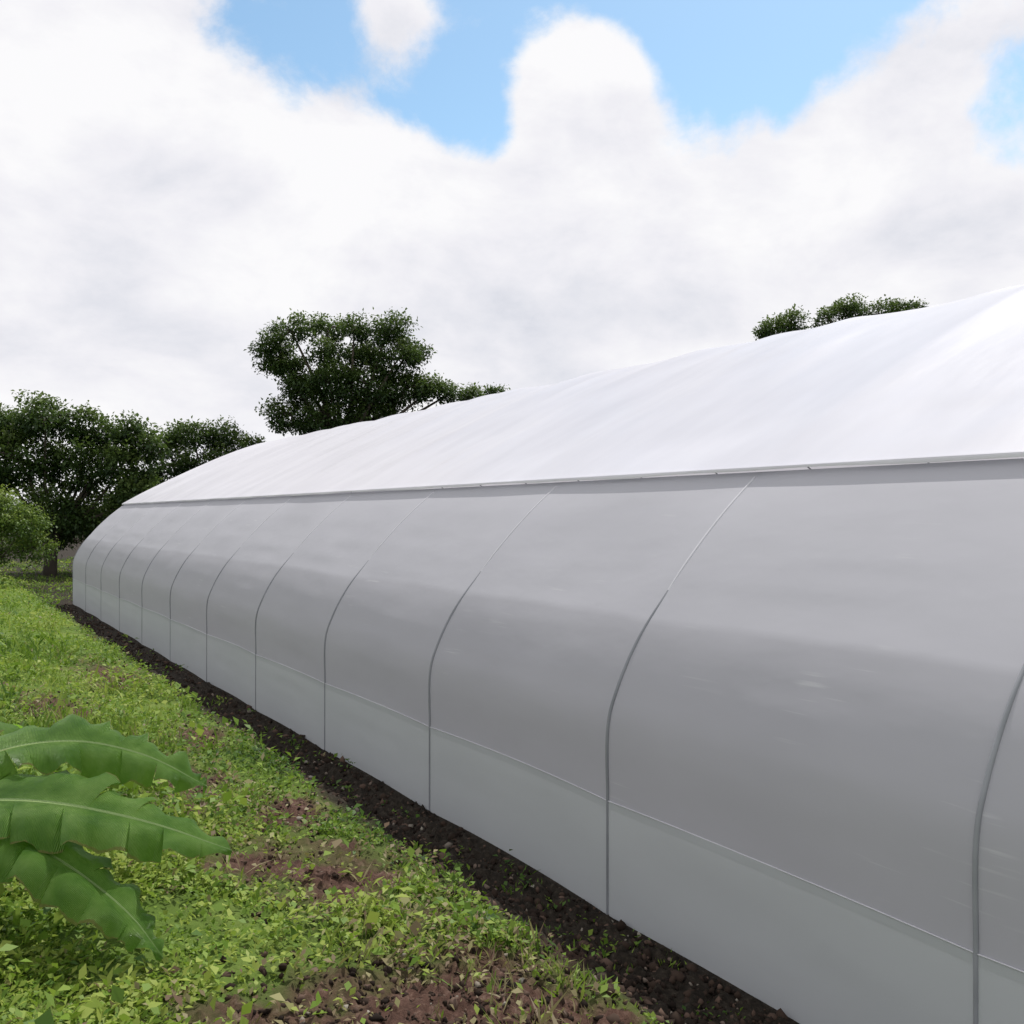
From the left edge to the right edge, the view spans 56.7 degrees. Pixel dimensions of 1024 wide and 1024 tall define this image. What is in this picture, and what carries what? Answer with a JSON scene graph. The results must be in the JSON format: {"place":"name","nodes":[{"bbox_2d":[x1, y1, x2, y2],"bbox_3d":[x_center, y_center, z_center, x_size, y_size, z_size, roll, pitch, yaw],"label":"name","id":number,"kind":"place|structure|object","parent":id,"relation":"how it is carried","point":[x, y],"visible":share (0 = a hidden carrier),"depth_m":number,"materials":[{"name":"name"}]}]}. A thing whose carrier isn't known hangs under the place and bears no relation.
{"place":"outdoors","nodes":[
{"label":"outdoors","id":0,"kind":"place"},
{"bbox_2d":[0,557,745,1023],"bbox_3d":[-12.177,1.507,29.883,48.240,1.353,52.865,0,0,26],"label":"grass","id":1,"kind":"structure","parent":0,"point":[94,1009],"depth_m":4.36,"materials":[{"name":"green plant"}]},
{"bbox_2d":[0,533,798,1023],"bbox_3d":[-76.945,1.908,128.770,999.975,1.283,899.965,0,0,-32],"label":"ground","id":2,"kind":"structure","parent":0,"point":[290,981],"depth_m":4.57,"materials":[{"name":"green plant"}]},
{"bbox_2d":[0,483,63,567],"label":"shrub","id":3,"kind":"object","parent":2,"relation":"on","point":[15,518],"visible":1,"depth_m":25.02,"materials":[{"name":"green plant"}]},
{"bbox_2d":[22,501,111,554],"bbox_3d":[-13.241,0.390,34.100,8.705,3.884,2.705,0,0,0],"label":"shrub","id":4,"kind":"object","parent":2,"relation":"on","point":[75,541],"visible":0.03,"depth_m":33.92,"materials":[{"name":"green plant"}]},
{"bbox_2d":[0,389,172,575],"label":"broadleaf tree","id":5,"kind":"object","parent":2,"relation":"on","point":[78,514],"visible":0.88,"depth_m":31.62,"materials":[{"name":"green plant"}]},
{"bbox_2d":[0,462,176,541],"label":"distant trees","id":6,"kind":"object","parent":2,"relation":"on","point":[39,510],"depth_m":80.19,"materials":[{"name":"green plant"}]},
{"bbox_2d":[0,713,231,961],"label":"banana plant","id":7,"kind":"object","parent":2,"relation":"on","point":[52,825],"visible":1,"depth_m":3.65,"materials":[{"name":"green plant"}]},
{"bbox_2d":[136,415,265,493],"bbox_3d":[-13.181,-0.848,39.122,6.772,6.399,3.500,0,0,10],"label":"broadleaf tree","id":8,"kind":"object","parent":2,"relation":"on","point":[216,441],"visible":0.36,"depth_m":38.80,"materials":[{"name":"green plant"}]},
{"bbox_2d":[243,307,485,435],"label":"broadleaf tree","id":9,"kind":"object","parent":2,"relation":"on","point":[382,399],"visible":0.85,"depth_m":41.51,"materials":[{"name":"green plant"}]},
{"bbox_2d":[9,600,787,1023],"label":"soil clods","id":10,"kind":"object","parent":2,"relation":"on","point":[627,980],"visible":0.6,"depth_m":4.23,"materials":[{"name":"brown soil"}]},
{"bbox_2d":[479,382,510,395],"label":"broadleaf tree","id":11,"kind":"object","parent":2,"relation":"on","point":[491,390],"visible":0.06,"depth_m":51.77,"materials":[{"name":"green plant"}]},
{"bbox_2d":[72,284,1023,1023],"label":"greenhouse","id":12,"kind":"object","parent":2,"relation":"on","point":[710,660],"visible":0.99,"depth_m":5.18,"materials":[{"name":"plastic"}]},
{"bbox_2d":[751,303,812,340],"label":"broadleaf tree","id":13,"kind":"object","parent":2,"relation":"on","point":[788,322],"visible":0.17,"depth_m":51.92,"materials":[{"name":"green plant"}]},
{"bbox_2d":[810,292,928,328],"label":"broadleaf tree","id":14,"kind":"object","parent":2,"relation":"on","point":[843,309],"visible":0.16,"depth_m":51.87,"materials":[{"name":"green plant"}]},
{"bbox_2d":[0,0,1023,505],"label":"sky","id":15,"kind":"structure","parent":0,"point":[555,191],"materials":[{"name":"white"}]}
]}

